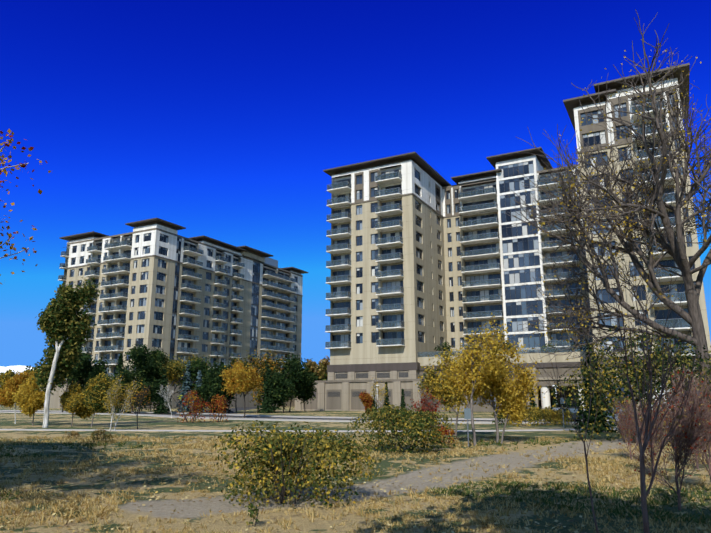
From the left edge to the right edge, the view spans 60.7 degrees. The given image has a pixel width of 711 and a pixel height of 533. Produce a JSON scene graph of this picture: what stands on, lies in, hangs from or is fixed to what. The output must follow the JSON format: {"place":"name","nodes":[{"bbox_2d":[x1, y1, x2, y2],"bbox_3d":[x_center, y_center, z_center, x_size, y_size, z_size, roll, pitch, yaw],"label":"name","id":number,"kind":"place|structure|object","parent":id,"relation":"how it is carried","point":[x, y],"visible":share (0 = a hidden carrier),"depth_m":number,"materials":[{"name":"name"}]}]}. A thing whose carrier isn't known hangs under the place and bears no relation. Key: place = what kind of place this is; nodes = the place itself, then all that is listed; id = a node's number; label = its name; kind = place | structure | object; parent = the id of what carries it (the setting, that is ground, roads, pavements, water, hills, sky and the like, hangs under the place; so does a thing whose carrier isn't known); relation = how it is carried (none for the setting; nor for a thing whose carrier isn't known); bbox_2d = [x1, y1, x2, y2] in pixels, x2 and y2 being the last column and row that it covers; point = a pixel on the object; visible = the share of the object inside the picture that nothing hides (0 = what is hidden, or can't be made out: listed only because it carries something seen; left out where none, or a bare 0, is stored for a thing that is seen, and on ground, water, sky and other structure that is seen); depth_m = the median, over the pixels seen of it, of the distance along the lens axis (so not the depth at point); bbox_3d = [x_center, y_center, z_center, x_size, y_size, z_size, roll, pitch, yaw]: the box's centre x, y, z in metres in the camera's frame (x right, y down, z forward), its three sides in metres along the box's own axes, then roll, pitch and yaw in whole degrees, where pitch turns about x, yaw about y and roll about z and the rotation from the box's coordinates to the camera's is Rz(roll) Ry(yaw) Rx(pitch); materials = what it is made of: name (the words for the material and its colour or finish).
{"place":"outdoors","nodes":[
{"label":"outdoors","id":0,"kind":"place"},
{"bbox_2d":[0,365,31,374],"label":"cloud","id":1,"kind":"structure","parent":0,"point":[19,368],"depth_m":4163.38,"materials":[{"name":"white"}]},
{"bbox_2d":[0,407,625,424],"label":"road","id":2,"kind":"structure","parent":0,"point":[231,415],"depth_m":70.32,"materials":[{"name":"grey asphalt"}]},
{"bbox_2d":[527,389,538,420],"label":"conifer","id":3,"kind":"object","parent":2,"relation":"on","point":[534,404],"visible":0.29,"depth_m":59.77,"materials":[{"name":"green plant"}]},
{"bbox_2d":[552,389,557,407],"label":"conifer","id":4,"kind":"object","parent":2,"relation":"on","point":[555,400],"visible":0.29,"depth_m":61.81,"materials":[{"name":"green plant"}]},
{"bbox_2d":[541,407,584,421],"bbox_3d":[18.894,13.294,54.285,4.500,1.350,1.900,1,-12,-4],"label":"parked car","id":5,"kind":"object","parent":2,"relation":"on","point":[572,409],"visible":0.17,"depth_m":53.55,"materials":[{"name":"black paint"}]},
{"bbox_2d":[564,396,573,421],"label":"conifer","id":6,"kind":"object","parent":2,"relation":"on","point":[568,406],"visible":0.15,"depth_m":57.82,"materials":[{"name":"green plant"}]},
{"bbox_2d":[605,408,625,420],"bbox_3d":[22.433,13.176,53.750,4.500,1.350,1.900,-1,-12,5],"label":"silver car","id":7,"kind":"object","parent":2,"relation":"on","point":[615,414],"depth_m":52.92,"materials":[{"name":"grey paint"}]},
{"bbox_2d":[0,428,639,431],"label":"park footpath","id":8,"kind":"structure","parent":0,"point":[269,431],"depth_m":40.27,"materials":[{"name":"concrete"}]},
{"bbox_2d":[0,403,710,532],"bbox_3d":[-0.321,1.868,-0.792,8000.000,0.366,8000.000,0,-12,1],"label":"ground","id":9,"kind":"structure","parent":0,"point":[161,510],"depth_m":16.05,"materials":[{"name":"beige soil"}]},
{"bbox_2d":[0,369,17,392],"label":"tree","id":10,"kind":"object","parent":9,"relation":"on","point":[7,375],"visible":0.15,"depth_m":178.44,"materials":[{"name":"yellow plant"}]},
{"bbox_2d":[0,370,37,423],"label":"yellow tree","id":11,"kind":"object","parent":9,"relation":"on","point":[10,387],"visible":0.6,"depth_m":52.44,"materials":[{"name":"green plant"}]},
{"bbox_2d":[0,129,50,283],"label":"tree","id":12,"kind":"object","parent":9,"relation":"on","point":[7,144],"visible":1,"depth_m":10.81,"materials":[{"name":"red plant"}]},
{"bbox_2d":[11,375,45,425],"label":"yellow tree","id":13,"kind":"object","parent":9,"relation":"on","point":[29,399],"visible":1,"depth_m":48.22,"materials":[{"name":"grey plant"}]},
{"bbox_2d":[24,363,39,374],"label":"tree","id":14,"kind":"object","parent":9,"relation":"on","point":[29,367],"visible":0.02,"depth_m":168.97,"materials":[{"name":"green plant"}]},
{"bbox_2d":[32,276,100,427],"bbox_3d":[-22.603,6.546,46.865,4.531,11.744,4.028,10,-16,-38],"label":"cottonwood tree","id":15,"kind":"object","parent":9,"relation":"on","point":[63,326],"visible":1,"depth_m":46.37,"materials":[{"name":"green plant"}]},
{"bbox_2d":[63,430,79,438],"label":"shrub","id":16,"kind":"object","parent":9,"relation":"on","point":[74,433],"visible":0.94,"depth_m":31.67,"materials":[{"name":"brown plant"}]},
{"bbox_2d":[59,346,95,411],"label":"tree","id":17,"kind":"object","parent":9,"relation":"on","point":[86,357],"visible":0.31,"depth_m":94.36,"materials":[{"name":"green plant"}]},
{"bbox_2d":[59,381,98,425],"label":"tree","id":18,"kind":"object","parent":9,"relation":"on","point":[72,398],"visible":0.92,"depth_m":47.09,"materials":[{"name":"yellow plant"}]},
{"bbox_2d":[65,354,112,386],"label":"tree","id":19,"kind":"object","parent":9,"relation":"on","point":[95,370],"visible":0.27,"depth_m":95.57,"materials":[{"name":"green plant"}]},
{"bbox_2d":[86,372,92,384],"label":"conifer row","id":20,"kind":"object","parent":9,"relation":"on","point":[90,375],"visible":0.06,"depth_m":90.67,"materials":[{"name":"green plant"}]},
{"bbox_2d":[82,372,114,426],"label":"tree","id":21,"kind":"object","parent":9,"relation":"on","point":[93,392],"visible":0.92,"depth_m":44.98,"materials":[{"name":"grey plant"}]},
{"bbox_2d":[89,428,113,442],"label":"shrub","id":22,"kind":"object","parent":9,"relation":"on","point":[97,432],"visible":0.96,"depth_m":28.71,"materials":[{"name":"green plant"}]},
{"bbox_2d":[102,373,124,430],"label":"aspen tree","id":23,"kind":"object","parent":9,"relation":"on","point":[111,399],"visible":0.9,"depth_m":40.45,"materials":[{"name":"yellow plant"}]},
{"bbox_2d":[104,353,130,412],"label":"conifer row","id":24,"kind":"object","parent":9,"relation":"on","point":[120,361],"visible":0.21,"depth_m":97.47,"materials":[{"name":"green plant"}]},
{"bbox_2d":[109,364,133,413],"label":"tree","id":25,"kind":"object","parent":9,"relation":"on","point":[126,376],"visible":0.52,"depth_m":91.18,"materials":[{"name":"green plant"}]},
{"bbox_2d":[104,380,142,429],"bbox_3d":[-15.717,9.278,40.921,2.505,3.856,1.591,3,-13,-13],"label":"aspen tree","id":26,"kind":"object","parent":9,"relation":"on","point":[131,387],"visible":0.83,"depth_m":40.85,"materials":[{"name":"yellow plant"}]},
{"bbox_2d":[128,383,150,428],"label":"bare tree","id":27,"kind":"object","parent":9,"relation":"on","point":[138,398],"visible":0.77,"depth_m":42.81,"materials":[{"name":"brown plant"}]},
{"bbox_2d":[120,344,161,409],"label":"tree","id":28,"kind":"object","parent":9,"relation":"on","point":[133,371],"visible":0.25,"depth_m":96.87,"materials":[{"name":"green plant"}]},
{"bbox_2d":[124,344,167,411],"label":"tree","id":29,"kind":"object","parent":9,"relation":"on","point":[138,355],"visible":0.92,"depth_m":96.05,"materials":[{"name":"green plant"}]},
{"bbox_2d":[130,377,169,413],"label":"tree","id":30,"kind":"object","parent":9,"relation":"on","point":[153,391],"visible":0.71,"depth_m":88.68,"materials":[{"name":"green plant"}]},
{"bbox_2d":[152,368,172,413],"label":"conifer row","id":31,"kind":"object","parent":9,"relation":"on","point":[161,408],"visible":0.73,"depth_m":89.51,"materials":[{"name":"green plant"}]},
{"bbox_2d":[157,383,173,417],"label":"tree","id":32,"kind":"object","parent":9,"relation":"on","point":[167,397],"visible":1,"depth_m":67.94,"materials":[{"name":"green plant"}]},
{"bbox_2d":[40,218,307,408],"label":"building","id":33,"kind":"structure","parent":9,"relation":"on","point":[166,288],"depth_m":156.48,"materials":[{"name":"beige paint"}]},
{"bbox_2d":[156,352,209,411],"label":"tree","id":34,"kind":"object","parent":9,"relation":"on","point":[175,372],"visible":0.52,"depth_m":96.79,"materials":[{"name":"green plant"}]},
{"bbox_2d":[174,360,192,412],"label":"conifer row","id":35,"kind":"object","parent":9,"relation":"on","point":[185,392],"visible":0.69,"depth_m":94.52,"materials":[{"name":"green plant"}]},
{"bbox_2d":[170,390,211,422],"bbox_3d":[-14.588,12.567,54.425,3.213,2.975,2.597,-4,-13,16],"label":"red shrub","id":36,"kind":"object","parent":9,"relation":"on","point":[195,408],"visible":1,"depth_m":54.32,"materials":[{"name":"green plant"}]},
{"bbox_2d":[177,354,210,408],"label":"tree","id":37,"kind":"object","parent":9,"relation":"on","point":[202,367],"visible":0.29,"depth_m":95.36,"materials":[{"name":"green plant"}]},
{"bbox_2d":[187,370,206,413],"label":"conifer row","id":38,"kind":"object","parent":9,"relation":"on","point":[199,377],"visible":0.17,"depth_m":90.12,"materials":[{"name":"green plant"}]},
{"bbox_2d":[190,368,228,409],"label":"tree","id":39,"kind":"object","parent":9,"relation":"on","point":[202,393],"visible":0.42,"depth_m":89.24,"materials":[{"name":"green plant"}]},
{"bbox_2d":[208,394,228,421],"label":"red shrub","id":40,"kind":"object","parent":9,"relation":"on","point":[221,407],"visible":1,"depth_m":56.31,"materials":[{"name":"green plant"}]},
{"bbox_2d":[193,356,246,413],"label":"tree","id":41,"kind":"object","parent":9,"relation":"on","point":[216,370],"visible":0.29,"depth_m":89.57,"materials":[{"name":"green plant"}]},
{"bbox_2d":[208,361,232,412],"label":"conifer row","id":42,"kind":"object","parent":9,"relation":"on","point":[221,362],"visible":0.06,"depth_m":95.30,"materials":[{"name":"green plant"}]},
{"bbox_2d":[224,352,247,412],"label":"tree","id":43,"kind":"object","parent":9,"relation":"on","point":[236,391],"visible":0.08,"depth_m":98.36,"materials":[{"name":"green plant"}]},
{"bbox_2d":[219,359,263,417],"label":"orange tree","id":44,"kind":"object","parent":9,"relation":"on","point":[235,380],"visible":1,"depth_m":69.79,"materials":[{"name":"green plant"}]},
{"bbox_2d":[246,501,260,526],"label":"plant","id":45,"kind":"object","parent":9,"relation":"on","point":[252,508],"visible":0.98,"depth_m":10.50,"materials":[{"name":"green plant"}]},
{"bbox_2d":[234,348,287,411],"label":"tree","id":46,"kind":"object","parent":9,"relation":"on","point":[263,364],"visible":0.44,"depth_m":100.70,"materials":[{"name":"green plant"}]},
{"bbox_2d":[255,368,278,412],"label":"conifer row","id":47,"kind":"object","parent":9,"relation":"on","point":[266,401],"visible":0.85,"depth_m":94.13,"materials":[{"name":"green plant"}]},
{"bbox_2d":[261,369,294,412],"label":"tree","id":48,"kind":"object","parent":9,"relation":"on","point":[281,391],"visible":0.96,"depth_m":95.29,"materials":[{"name":"green plant"}]},
{"bbox_2d":[259,349,309,411],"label":"tree","id":49,"kind":"object","parent":9,"relation":"on","point":[297,359],"visible":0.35,"depth_m":102.18,"materials":[{"name":"green plant"}]},
{"bbox_2d":[211,420,381,508],"bbox_3d":[-1.208,4.237,13.230,3.549,1.779,2.970,0,-12,1],"label":"shrub","id":50,"kind":"object","parent":9,"relation":"on","point":[276,449],"visible":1,"depth_m":12.70,"materials":[{"name":"green plant"}]},
{"bbox_2d":[284,358,313,411],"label":"tree","id":51,"kind":"object","parent":9,"relation":"on","point":[300,382],"visible":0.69,"depth_m":102.30,"materials":[{"name":"green plant"}]},
{"bbox_2d":[291,369,316,411],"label":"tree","id":52,"kind":"object","parent":9,"relation":"on","point":[307,396],"visible":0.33,"depth_m":104.92,"materials":[{"name":"green plant"}]},
{"bbox_2d":[303,356,329,380],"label":"tree","id":53,"kind":"object","parent":9,"relation":"on","point":[323,363],"visible":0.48,"depth_m":181.81,"materials":[{"name":"yellow plant"}]},
{"bbox_2d":[309,365,327,380],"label":"tree","id":54,"kind":"object","parent":9,"relation":"on","point":[317,379],"visible":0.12,"depth_m":180.85,"materials":[{"name":"green plant"}]},
{"bbox_2d":[0,433,710,532],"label":"grass tufts","id":55,"kind":"object","parent":9,"relation":"on","point":[71,505],"visible":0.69,"depth_m":13.95,"materials":[{"name":"beige plant"}]},
{"bbox_2d":[0,442,710,532],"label":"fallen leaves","id":56,"kind":"object","parent":9,"relation":"on","point":[582,525],"visible":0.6,"depth_m":14.58,"materials":[{"name":"brown plant"}]},
{"bbox_2d":[359,391,378,413],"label":"orange tree","id":57,"kind":"object","parent":9,"relation":"on","point":[365,398],"visible":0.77,"depth_m":64.02,"materials":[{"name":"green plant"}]},
{"bbox_2d":[371,383,377,419],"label":"conifer","id":58,"kind":"object","parent":9,"relation":"on","point":[373,403],"visible":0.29,"depth_m":62.05,"materials":[{"name":"green plant"}]},
{"bbox_2d":[370,377,387,406],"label":"birch tree","id":59,"kind":"object","parent":9,"relation":"on","point":[378,390],"visible":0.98,"depth_m":60.29,"materials":[{"name":"beige plant"}]},
{"bbox_2d":[383,382,389,407],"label":"conifer","id":60,"kind":"object","parent":9,"relation":"on","point":[386,398],"visible":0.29,"depth_m":64.02,"materials":[{"name":"green plant"}]},
{"bbox_2d":[346,404,454,453],"bbox_3d":[1.823,6.499,24.347,4.172,1.927,3.221,-6,-14,25],"label":"shrub","id":61,"kind":"object","parent":9,"relation":"on","point":[410,424],"visible":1,"depth_m":23.65,"materials":[{"name":"green plant"}]},
{"bbox_2d":[399,389,405,411],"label":"conifer","id":62,"kind":"object","parent":9,"relation":"on","point":[403,403],"visible":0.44,"depth_m":67.89,"materials":[{"name":"green plant"}]},
{"bbox_2d":[410,386,444,441],"bbox_3d":[3.472,7.129,28.904,1.634,2.824,2.585,-4,-13,17],"label":"red bare shrub","id":63,"kind":"object","parent":9,"relation":"on","point":[426,405],"visible":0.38,"depth_m":28.74,"materials":[{"name":"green plant"}]},
{"bbox_2d":[431,425,457,443],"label":"red shrub","id":64,"kind":"object","parent":9,"relation":"on","point":[446,431],"visible":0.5,"depth_m":27.42,"materials":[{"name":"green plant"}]},
{"bbox_2d":[415,347,479,435],"bbox_3d":[5.908,7.119,34.300,4.401,5.228,3.352,-8,-15,33],"label":"yellow tree","id":65,"kind":"object","parent":9,"relation":"on","point":[438,391],"visible":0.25,"depth_m":34.31,"materials":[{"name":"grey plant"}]},
{"bbox_2d":[464,407,470,447],"bbox_3d":[4.846,6.943,26.175,0.300,1.700,0.069,2,-13,-10],"label":"road sign back","id":66,"kind":"object","parent":9,"relation":"on","point":[467,413],"visible":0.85,"depth_m":26.24,"materials":[{"name":"silver metal"}]},
{"bbox_2d":[428,313,514,445],"bbox_3d":[5.349,5.327,28.144,3.514,6.071,4.382,4,-13,-18],"label":"yellow tree","id":67,"kind":"object","parent":9,"relation":"on","point":[489,369],"visible":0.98,"depth_m":28.06,"materials":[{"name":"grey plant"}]},
{"bbox_2d":[453,331,528,441],"bbox_3d":[6.440,5.829,29.224,3.800,5.554,3.124,0,-12,1],"label":"yellow tree","id":68,"kind":"object","parent":9,"relation":"on","point":[500,392],"visible":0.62,"depth_m":28.71,"materials":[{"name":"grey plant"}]},
{"bbox_2d":[295,63,710,411],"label":"building","id":69,"kind":"structure","parent":9,"relation":"on","point":[426,258],"depth_m":117.68,"materials":[{"name":"beige paint"}]},
{"bbox_2d":[434,342,453,353],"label":"terrace shrub","id":70,"kind":"object","parent":69,"relation":"on","point":[448,348],"visible":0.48,"depth_m":116.05,"materials":[{"name":"green plant"}]},
{"bbox_2d":[303,371,699,412],"bbox_3d":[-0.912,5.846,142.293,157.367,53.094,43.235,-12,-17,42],"label":"podium","id":71,"kind":"object","parent":69,"relation":"attached to","point":[333,399],"visible":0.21,"depth_m":111.17,"materials":[{"name":"beige concrete"}]},
{"bbox_2d":[539,343,557,352],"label":"terrace shrub","id":72,"kind":"object","parent":69,"relation":"on","point":[545,346],"visible":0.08,"depth_m":107.19,"materials":[{"name":"green plant"}]},
{"bbox_2d":[569,344,586,351],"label":"terrace shrub","id":73,"kind":"object","parent":69,"relation":"on","point":[579,349],"depth_m":102.92,"materials":[{"name":"green plant"}]},
{"bbox_2d":[492,411,518,424],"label":"entrance shrub","id":74,"kind":"object","parent":9,"relation":"on","point":[501,417],"visible":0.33,"depth_m":49.61,"materials":[{"name":"green plant"}]},
{"bbox_2d":[501,357,544,443],"bbox_3d":[7.696,6.457,29.269,3.051,4.350,2.412,-11,-17,42],"label":"yellow tree","id":75,"kind":"object","parent":9,"relation":"on","point":[523,379],"visible":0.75,"depth_m":28.75,"materials":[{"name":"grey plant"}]},
{"bbox_2d":[508,405,544,425],"bbox_3d":[13.477,11.815,48.070,3.034,1.697,2.510,0,-12,1],"label":"entrance shrub","id":76,"kind":"object","parent":9,"relation":"on","point":[535,412],"visible":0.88,"depth_m":47.74,"materials":[{"name":"yellow plant"}]},
{"bbox_2d":[530,406,562,425],"bbox_3d":[15.294,12.079,49.036,2.821,1.598,2.471,0,-12,1],"label":"entrance shrub","id":77,"kind":"object","parent":9,"relation":"on","point":[545,412],"visible":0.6,"depth_m":48.80,"materials":[{"name":"green plant"}]},
{"bbox_2d":[545,408,573,424],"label":"entrance shrub","id":78,"kind":"object","parent":9,"relation":"on","point":[558,418],"visible":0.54,"depth_m":49.68,"materials":[{"name":"green plant"}]},
{"bbox_2d":[560,398,563,425],"bbox_3d":[15.099,10.634,44.166,0.300,2.200,0.069,2,-13,-10],"label":"road sign back","id":79,"kind":"object","parent":9,"relation":"on","point":[562,399],"visible":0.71,"depth_m":44.26,"materials":[{"name":"silver metal"}]},
{"bbox_2d":[527,322,613,532],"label":"sapling","id":80,"kind":"object","parent":9,"relation":"on","point":[593,512],"visible":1,"depth_m":9.48,"materials":[{"name":"brown plant"}]},
{"bbox_2d":[572,342,617,433],"bbox_3d":[15.105,7.740,38.615,2.785,5.862,2.723,6,-14,-25],"label":"tree","id":81,"kind":"object","parent":9,"relation":"on","point":[591,418],"visible":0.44,"depth_m":38.05,"materials":[{"name":"green plant"}]},
{"bbox_2d":[503,9,710,430],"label":"tree","id":82,"kind":"object","parent":9,"relation":"on","point":[675,248],"visible":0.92,"depth_m":33.18,"materials":[{"name":"brown plant"}]},
{"bbox_2d":[608,393,647,459],"bbox_3d":[9.613,5.654,21.125,1.580,2.492,1.659,0,-12,1],"label":"bare shrub","id":83,"kind":"object","parent":9,"relation":"on","point":[627,428],"visible":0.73,"depth_m":20.97,"materials":[{"name":"brown plant"}]},
{"bbox_2d":[551,324,708,444],"bbox_3d":[13.826,5.769,30.001,6.958,5.829,5.859,6,-14,-25],"label":"tree","id":84,"kind":"object","parent":9,"relation":"on","point":[605,387],"visible":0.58,"depth_m":29.47,"materials":[{"name":"green plant"}]},
{"bbox_2d":[582,259,702,532],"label":"bare tree","id":85,"kind":"object","parent":9,"relation":"on","point":[644,492],"visible":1,"depth_m":7.58,"materials":[{"name":"brown plant"}]},
{"bbox_2d":[623,391,676,478],"bbox_3d":[8.224,4.690,16.727,1.447,2.581,1.653,0,-12,1],"label":"bare shrub","id":86,"kind":"object","parent":9,"relation":"on","point":[659,427],"visible":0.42,"depth_m":16.55,"materials":[{"name":"brown plant"}]},
{"bbox_2d":[616,337,710,444],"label":"tree","id":87,"kind":"object","parent":9,"relation":"on","point":[658,381],"visible":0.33,"depth_m":28.45,"materials":[{"name":"green plant"}]},
{"bbox_2d":[618,370,710,509],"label":"bare shrub","id":88,"kind":"object","parent":9,"relation":"on","point":[684,440],"visible":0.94,"depth_m":11.77,"materials":[{"name":"brown plant"}]},
{"bbox_2d":[651,363,710,480],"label":"bare shrub","id":89,"kind":"object","parent":9,"relation":"on","point":[706,435],"visible":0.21,"depth_m":13.93,"materials":[{"name":"brown plant"}]},
{"bbox_2d":[663,376,710,468],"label":"bare shrub","id":90,"kind":"object","parent":9,"relation":"on","point":[686,408],"depth_m":19.47,"materials":[{"name":"brown plant"}]},
{"bbox_2d":[0,0,710,368],"label":"sky","id":91,"kind":"structure","parent":0,"point":[221,120],"materials":[{"name":"blue"}]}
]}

